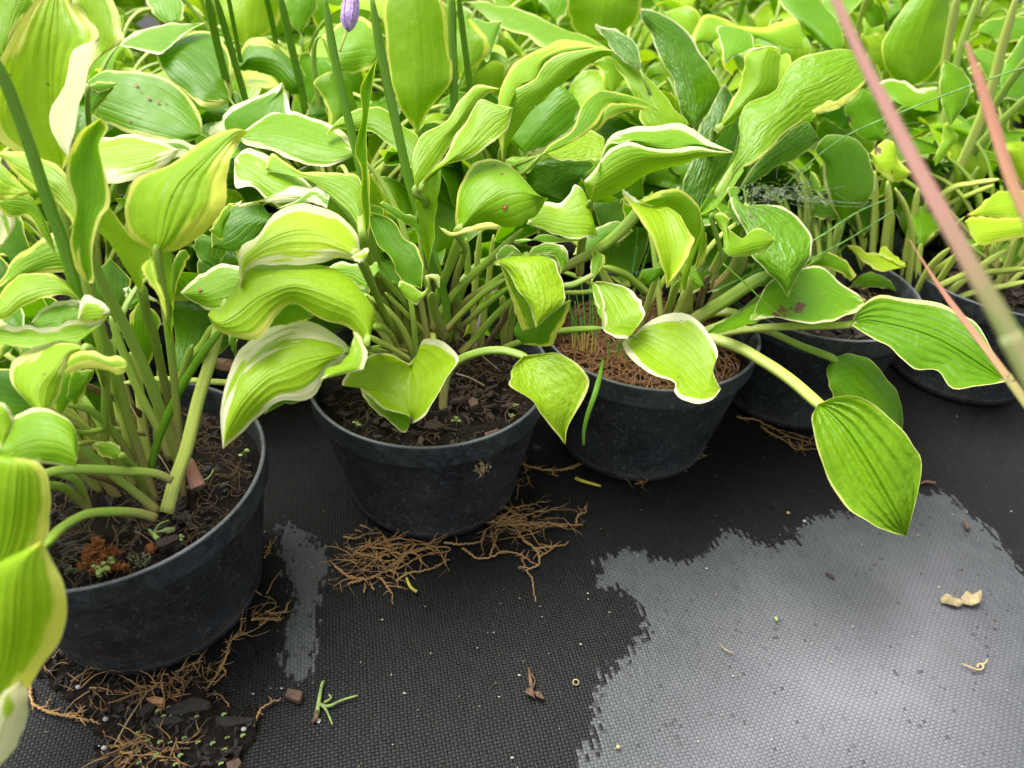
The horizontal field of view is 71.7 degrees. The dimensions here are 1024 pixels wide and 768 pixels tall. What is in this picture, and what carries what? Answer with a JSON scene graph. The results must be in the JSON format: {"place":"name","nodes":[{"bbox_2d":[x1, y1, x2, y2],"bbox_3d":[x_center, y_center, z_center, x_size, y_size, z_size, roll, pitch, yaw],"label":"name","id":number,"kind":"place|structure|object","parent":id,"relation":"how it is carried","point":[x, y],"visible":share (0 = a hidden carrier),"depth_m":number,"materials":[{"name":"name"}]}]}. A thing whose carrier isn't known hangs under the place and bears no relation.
{"place":"outdoors","nodes":[
{"label":"outdoors","id":0,"kind":"place"},
{"bbox_2d":[36,649,263,767],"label":"spilled soil","id":1,"kind":"structure","parent":0,"point":[247,740],"depth_m":0.55,"materials":[{"name":"black soil"}]},
{"bbox_2d":[114,691,147,744],"bbox_3d":[-0.292,0.255,0.543,0.008,0.004,0.042,3,38,0],"label":"dry straw","id":2,"kind":"object","parent":1,"relation":"on","point":[130,716],"visible":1,"depth_m":0.54,"materials":[{"name":"brown plant"}]},
{"bbox_2d":[137,702,155,716],"bbox_3d":[-0.284,0.252,0.550,0.009,0.005,0.011,22,42,23],"label":"bark chip","id":3,"kind":"object","parent":1,"relation":"on","point":[145,710],"visible":1,"depth_m":0.55,"materials":[{"name":"grey wood"}]},
{"bbox_2d":[146,696,165,706],"bbox_3d":[-0.280,0.248,0.555,0.017,0.006,0.007,3,38,0],"label":"bark chip","id":4,"kind":"object","parent":1,"relation":"on","point":[156,701],"visible":1,"depth_m":0.55,"materials":[{"name":"brown wood"}]},
{"bbox_2d":[152,716,184,726],"bbox_3d":[-0.264,0.259,0.543,0.027,0.006,0.008,3,38,0],"label":"bark chip","id":5,"kind":"object","parent":1,"relation":"on","point":[171,720],"visible":1,"depth_m":0.54,"materials":[{"name":"grey wood"}]},
{"bbox_2d":[165,697,212,715],"bbox_3d":[-0.253,0.252,0.553,0.035,0.005,0.013,-7,39,-12],"label":"bark chip","id":6,"kind":"object","parent":1,"relation":"on","point":[191,705],"visible":1,"depth_m":0.55,"materials":[{"name":"grey wood"}]},
{"bbox_2d":[226,758,242,767],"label":"bark chip","id":7,"kind":"object","parent":1,"relation":"on","point":[236,763],"visible":1,"depth_m":0.52,"materials":[{"name":"brown wood"}]},
{"bbox_2d":[216,716,253,728],"bbox_3d":[-0.214,0.260,0.545,0.031,0.004,0.010,3,38,0],"label":"bark chip","id":8,"kind":"object","parent":1,"relation":"on","point":[228,722],"visible":1,"depth_m":0.54,"materials":[{"name":"grey wood"}]},
{"bbox_2d":[0,0,1023,767],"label":"ground","id":9,"kind":"structure","parent":0,"point":[652,622],"depth_m":0.64,"materials":[{"name":"fabric"}]},
{"bbox_2d":[34,0,185,72],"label":"potted hosta","id":10,"kind":"object","parent":9,"relation":"on","point":[124,6],"visible":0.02,"depth_m":1.24,"materials":[{"name":"green plant"}]},
{"bbox_2d":[0,30,237,241],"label":"potted hosta","id":11,"kind":"object","parent":9,"relation":"on","point":[114,202],"visible":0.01,"depth_m":0.98,"materials":[{"name":"green plant"}]},
{"bbox_2d":[0,0,280,387],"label":"potted hosta","id":12,"kind":"object","parent":9,"relation":"on","point":[160,108],"visible":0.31,"depth_m":0.70,"materials":[{"name":"green plant"}]},
{"bbox_2d":[0,0,291,767],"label":"potted hosta","id":13,"kind":"object","parent":9,"relation":"on","point":[87,479],"visible":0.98,"depth_m":0.50,"materials":[{"name":"green plant"}]},
{"bbox_2d":[91,564,100,571],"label":"seedling","id":14,"kind":"object","parent":13,"relation":"on","point":[96,567],"visible":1,"depth_m":0.49,"materials":[{"name":"green plant"}]},
{"bbox_2d":[95,565,110,578],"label":"seedling","id":15,"kind":"object","parent":13,"relation":"on","point":[101,570],"visible":1,"depth_m":0.48,"materials":[{"name":"green plant"}]},
{"bbox_2d":[101,556,114,566],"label":"seedling","id":16,"kind":"object","parent":13,"relation":"on","point":[110,561],"visible":1,"depth_m":0.49,"materials":[{"name":"green plant"}]},
{"bbox_2d":[129,402,150,442],"bbox_3d":[-0.290,0.029,0.551,0.024,0.031,0.001,32,46,32],"label":"dry straw","id":17,"kind":"object","parent":13,"relation":"on","point":[139,422],"visible":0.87,"depth_m":0.55,"materials":[{"name":"brown plant"}]},
{"bbox_2d":[134,530,154,544],"bbox_3d":[-0.267,0.111,0.514,0.020,0.003,0.012,3,38,0],"label":"dry straw","id":18,"kind":"object","parent":13,"relation":"on","point":[143,536],"visible":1,"depth_m":0.51,"materials":[{"name":"brown plant"}]},
{"bbox_2d":[148,520,175,540],"bbox_3d":[-0.256,0.106,0.518,0.016,0.003,0.014,-30,48,-35],"label":"fallen sprout","id":19,"kind":"object","parent":13,"relation":"on","point":[155,536],"visible":1,"depth_m":0.52,"materials":[{"name":"green plant"}]},
{"bbox_2d":[156,534,180,549],"bbox_3d":[-0.248,0.113,0.510,0.016,0.006,0.009,-24,45,-30],"label":"bark chip","id":20,"kind":"object","parent":13,"relation":"on","point":[168,542],"visible":1,"depth_m":0.51,"materials":[{"name":"wood"}]},
{"bbox_2d":[238,448,249,458],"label":"seedling","id":21,"kind":"object","parent":13,"relation":"on","point":[245,450],"visible":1,"depth_m":0.58,"materials":[{"name":"green plant"}]},
{"bbox_2d":[70,0,316,109],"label":"potted hosta","id":22,"kind":"object","parent":9,"relation":"on","point":[124,57],"visible":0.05,"depth_m":1.18,"materials":[{"name":"green plant"}]},
{"bbox_2d":[88,0,413,213],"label":"potted hosta","id":23,"kind":"object","parent":9,"relation":"on","point":[251,19],"visible":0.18,"depth_m":0.95,"materials":[{"name":"green plant"}]},
{"bbox_2d":[285,688,303,703],"bbox_3d":[-0.175,0.250,0.568,0.014,0.006,0.012,3,38,0],"label":"bark chip","id":24,"kind":"object","parent":9,"relation":"on","point":[294,695],"visible":1,"depth_m":0.57,"materials":[{"name":"brown wood"}]},
{"bbox_2d":[311,680,357,724],"bbox_3d":[-0.140,0.254,0.565,0.032,0.005,0.036,3,38,0],"label":"fallen sprout","id":25,"kind":"object","parent":9,"relation":"on","point":[324,706],"visible":1,"depth_m":0.56,"materials":[{"name":"green plant"}]},
{"bbox_2d":[156,0,526,272],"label":"potted hosta","id":26,"kind":"object","parent":9,"relation":"on","point":[431,57],"visible":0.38,"depth_m":0.78,"materials":[{"name":"green plant"}]},
{"bbox_2d":[266,0,493,163],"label":"potted hosta","id":27,"kind":"object","parent":9,"relation":"on","point":[317,17],"visible":0.08,"depth_m":1.16,"materials":[{"name":"green plant"}]},
{"bbox_2d":[180,0,602,604],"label":"potted hosta","id":28,"kind":"object","parent":9,"relation":"on","point":[340,322],"visible":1,"depth_m":0.61,"materials":[{"name":"green plant"}]},
{"bbox_2d":[451,416,460,426],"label":"seedling","id":29,"kind":"object","parent":28,"relation":"on","point":[456,419],"visible":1,"depth_m":0.63,"materials":[{"name":"green plant"}]},
{"bbox_2d":[456,373,484,385],"bbox_3d":[-0.040,-0.004,0.676,0.030,0.006,0.002,15,39,16],"label":"dry straw","id":30,"kind":"object","parent":28,"relation":"on","point":[470,378],"visible":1,"depth_m":0.67,"materials":[{"name":"brown plant"}]},
{"bbox_2d":[468,397,477,408],"bbox_3d":[-0.035,0.017,0.649,0.010,0.004,0.012,-11,40,-17],"label":"bark chip","id":31,"kind":"object","parent":28,"relation":"on","point":[472,402],"visible":1,"depth_m":0.65,"materials":[{"name":"brown wood"}]},
{"bbox_2d":[452,333,500,371],"bbox_3d":[-0.040,-0.034,0.697,0.070,0.028,0.001,22,42,23],"label":"dry straw","id":32,"kind":"object","parent":28,"relation":"on","point":[473,348],"visible":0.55,"depth_m":0.69,"materials":[{"name":"brown plant"}]},
{"bbox_2d":[474,459,491,477],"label":"dried clump","id":33,"kind":"object","parent":28,"relation":"in","point":[481,469],"visible":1,"depth_m":0.62,"materials":[{"name":"brown soil"}]},
{"bbox_2d":[484,429,499,435],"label":"bark chip","id":34,"kind":"object","parent":28,"relation":"on","point":[490,432],"visible":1,"depth_m":0.62,"materials":[{"name":"brown wood"}]},
{"bbox_2d":[405,577,417,592],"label":"fallen stalk","id":35,"kind":"object","parent":9,"relation":"on","point":[410,586],"visible":1,"depth_m":0.65,"materials":[{"name":"yellow plant"}]},
{"bbox_2d":[295,0,624,162],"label":"potted hosta","id":36,"kind":"object","parent":9,"relation":"on","point":[525,19],"visible":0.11,"depth_m":0.99,"materials":[{"name":"green plant"}]},
{"bbox_2d":[525,667,544,699],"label":"withered flower","id":37,"kind":"object","parent":9,"relation":"on","point":[530,691],"visible":1,"depth_m":0.58,"materials":[{"name":"brown plant"}]},
{"bbox_2d":[399,40,681,313],"bbox_3d":[0.041,-0.271,0.938,0.417,0.393,0.410,-20,43,-26],"label":"potted hosta","id":38,"kind":"object","parent":9,"relation":"on","point":[557,139],"visible":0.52,"depth_m":0.79,"materials":[{"name":"green plant"}]},
{"bbox_2d":[379,0,712,84],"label":"potted hosta","id":39,"kind":"object","parent":9,"relation":"on","point":[519,39],"visible":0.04,"depth_m":1.23,"materials":[{"name":"green plant"}]},
{"bbox_2d":[575,476,600,486],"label":"fallen stalk","id":40,"kind":"object","parent":9,"relation":"on","point":[584,481],"visible":1,"depth_m":0.77,"materials":[{"name":"plant"}]},
{"bbox_2d":[505,0,843,131],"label":"potted hosta","id":41,"kind":"object","parent":9,"relation":"on","point":[817,20],"visible":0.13,"depth_m":1.06,"materials":[{"name":"green plant"}]},
{"bbox_2d":[569,8,833,282],"bbox_3d":[0.247,-0.314,1.005,0.405,0.392,0.413,-8,39,-13],"label":"potted hosta","id":42,"kind":"object","parent":9,"relation":"on","point":[748,68],"visible":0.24,"depth_m":0.85,"materials":[{"name":"green plant"}]},
{"bbox_2d":[627,0,814,52],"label":"potted hosta","id":43,"kind":"object","parent":9,"relation":"on","point":[649,4],"visible":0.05,"depth_m":1.36,"materials":[{"name":"green plant"}]},
{"bbox_2d":[471,123,1004,535],"bbox_3d":[0.192,-0.066,0.708,0.338,0.360,0.502,-23,44,-29],"label":"potted hosta","id":44,"kind":"object","parent":9,"relation":"on","point":[664,398],"visible":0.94,"depth_m":0.67,"materials":[{"name":"green plant"}]},
{"bbox_2d":[568,284,597,354],"bbox_3d":[0.073,-0.067,0.729,0.027,0.066,0.044,-14,41,-20],"label":"grass tuft","id":45,"kind":"object","parent":44,"relation":"on","point":[582,346],"visible":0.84,"depth_m":0.73,"materials":[{"name":"green plant"}]},
{"bbox_2d":[582,359,603,444],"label":"wild grass","id":46,"kind":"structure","parent":44,"relation":"hanging from","point":[594,395],"depth_m":0.60,"materials":[{"name":"green plant"}]},
{"bbox_2d":[606,333,626,367],"bbox_3d":[0.104,-0.038,0.716,0.019,0.037,0.028,-10,39,-15],"label":"grass tuft","id":47,"kind":"object","parent":44,"relation":"on","point":[615,352],"visible":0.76,"depth_m":0.72,"materials":[{"name":"green plant"}]},
{"bbox_2d":[613,229,649,291],"bbox_3d":[0.135,-0.129,0.804,0.046,0.077,0.038,-20,43,-26],"label":"grass tuft","id":48,"kind":"object","parent":44,"relation":"on","point":[634,289],"visible":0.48,"depth_m":0.80,"materials":[{"name":"green plant"}]},
{"bbox_2d":[636,272,656,319],"bbox_3d":[0.151,-0.091,0.777,0.015,0.050,0.047,-15,41,-21],"label":"grass tuft","id":49,"kind":"object","parent":44,"relation":"in","point":[642,301],"visible":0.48,"depth_m":0.78,"materials":[{"name":"green plant"}]},
{"bbox_2d":[650,290,662,320],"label":"dry twig","id":50,"kind":"object","parent":44,"relation":"on","point":[656,307],"visible":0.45,"depth_m":0.77,"materials":[{"name":"brown wood"}]},
{"bbox_2d":[707,258,747,292],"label":"wild grass","id":51,"kind":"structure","parent":44,"relation":"in","point":[739,274],"depth_m":0.72,"materials":[{"name":"green plant"}]},
{"bbox_2d":[709,292,761,329],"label":"wild grass","id":52,"kind":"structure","parent":44,"relation":"in","point":[744,306],"depth_m":0.72,"materials":[{"name":"green plant"}]},
{"bbox_2d":[722,263,784,317],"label":"wild grass","id":53,"kind":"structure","parent":44,"relation":"on","point":[744,282],"depth_m":0.66,"materials":[{"name":"green plant"}]},
{"bbox_2d":[712,197,890,293],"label":"wild grass","id":54,"kind":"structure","parent":44,"relation":"in","point":[761,268],"depth_m":0.76,"materials":[{"name":"green plant"}]},
{"bbox_2d":[807,210,894,261],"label":"wild grass","id":55,"kind":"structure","parent":44,"relation":"in","point":[810,259],"depth_m":0.79,"materials":[{"name":"green plant"}]},
{"bbox_2d":[774,67,1023,197],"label":"wild grass","id":56,"kind":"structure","parent":44,"relation":"in","point":[901,112],"depth_m":0.73,"materials":[{"name":"green plant"}]},
{"bbox_2d":[641,0,886,128],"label":"potted hosta","id":57,"kind":"object","parent":9,"relation":"on","point":[871,45],"visible":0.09,"depth_m":1.19,"materials":[{"name":"green plant"}]},
{"bbox_2d":[674,0,890,48],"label":"potted hosta","id":58,"kind":"object","parent":9,"relation":"on","point":[763,15],"visible":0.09,"depth_m":1.41,"materials":[{"name":"green plant"}]},
{"bbox_2d":[683,49,921,455],"bbox_3d":[0.331,-0.161,0.818,0.306,0.386,0.378,3,38,0],"label":"potted hosta","id":59,"kind":"object","parent":9,"relation":"on","point":[823,82],"visible":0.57,"depth_m":0.79,"materials":[{"name":"green plant"}]},
{"bbox_2d":[732,178,830,224],"bbox_3d":[0.264,-0.180,0.678,0.166,0.039,0.056,-4,38,-8],"label":"cobweb","id":60,"kind":"object","parent":59,"relation":"attached to","point":[796,188],"visible":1,"depth_m":0.67,"materials":[{"name":"grey"}]},
{"bbox_2d":[692,0,1023,252],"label":"potted hosta","id":61,"kind":"object","parent":9,"relation":"on","point":[912,44],"visible":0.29,"depth_m":0.95,"materials":[{"name":"green plant"}]},
{"bbox_2d":[805,0,1023,158],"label":"potted hosta","id":62,"kind":"object","parent":9,"relation":"on","point":[850,5],"visible":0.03,"depth_m":1.15,"materials":[{"name":"green plant"}]},
{"bbox_2d":[819,0,1023,405],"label":"potted hosta","id":63,"kind":"object","parent":9,"relation":"on","point":[996,240],"visible":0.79,"depth_m":0.85,"materials":[{"name":"green plant"}]},
{"bbox_2d":[831,0,1023,389],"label":"grass stalk","id":64,"kind":"object","parent":9,"relation":"on","point":[1008,331],"depth_m":0.25,"materials":[{"name":"pink plant"}]},
{"bbox_2d":[920,480,935,484],"bbox_3d":[0.461,0.110,0.787,0.018,0.002,0.006,3,38,0],"label":"brown scrap","id":65,"kind":"object","parent":9,"relation":"on","point":[927,481],"visible":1,"depth_m":0.79,"materials":[{"name":"brown plant"}]},
{"bbox_2d":[879,16,1023,217],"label":"potted hosta","id":66,"kind":"object","parent":9,"relation":"on","point":[991,28],"visible":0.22,"depth_m":1.02,"materials":[{"name":"green plant"}]},
{"bbox_2d":[880,0,1023,110],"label":"potted hosta","id":67,"kind":"object","parent":9,"relation":"on","point":[991,9],"visible":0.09,"depth_m":1.42,"materials":[{"name":"green plant"}]},
{"bbox_2d":[940,590,981,606],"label":"dry leaf","id":68,"kind":"object","parent":9,"relation":"on","point":[969,598],"visible":1,"depth_m":0.66,"materials":[{"name":"beige plant"}]},
{"bbox_2d":[909,239,1023,407],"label":"grass stalk","id":69,"kind":"object","parent":9,"relation":"on","point":[1013,385],"depth_m":0.41,"materials":[{"name":"plant"}]},
{"bbox_2d":[962,520,971,529],"bbox_3d":[0.474,0.147,0.739,0.007,0.003,0.012,3,38,0],"label":"brown scrap","id":70,"kind":"object","parent":9,"relation":"on","point":[967,527],"visible":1,"depth_m":0.74,"materials":[{"name":"brown wood"}]},
{"bbox_2d":[962,659,987,670],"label":"curled twig","id":71,"kind":"object","parent":9,"relation":"on","point":[982,665],"visible":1,"depth_m":0.61,"materials":[{"name":"beige wood"}]},
{"bbox_2d":[965,41,1023,225],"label":"grass stalk","id":72,"kind":"object","parent":9,"relation":"on","point":[1013,185],"depth_m":0.29,"materials":[{"name":"pink plant"}]},
{"bbox_2d":[977,0,1023,128],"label":"potted hosta","id":73,"kind":"object","parent":9,"relation":"on","point":[1017,125],"depth_m":1.57,"materials":[{"name":"green plant"}]},
{"bbox_2d":[43,413,1011,767],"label":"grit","id":74,"kind":"object","parent":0,"point":[523,661],"visible":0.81,"depth_m":0.60,"materials":[{"name":"grey gravel"}]}
]}

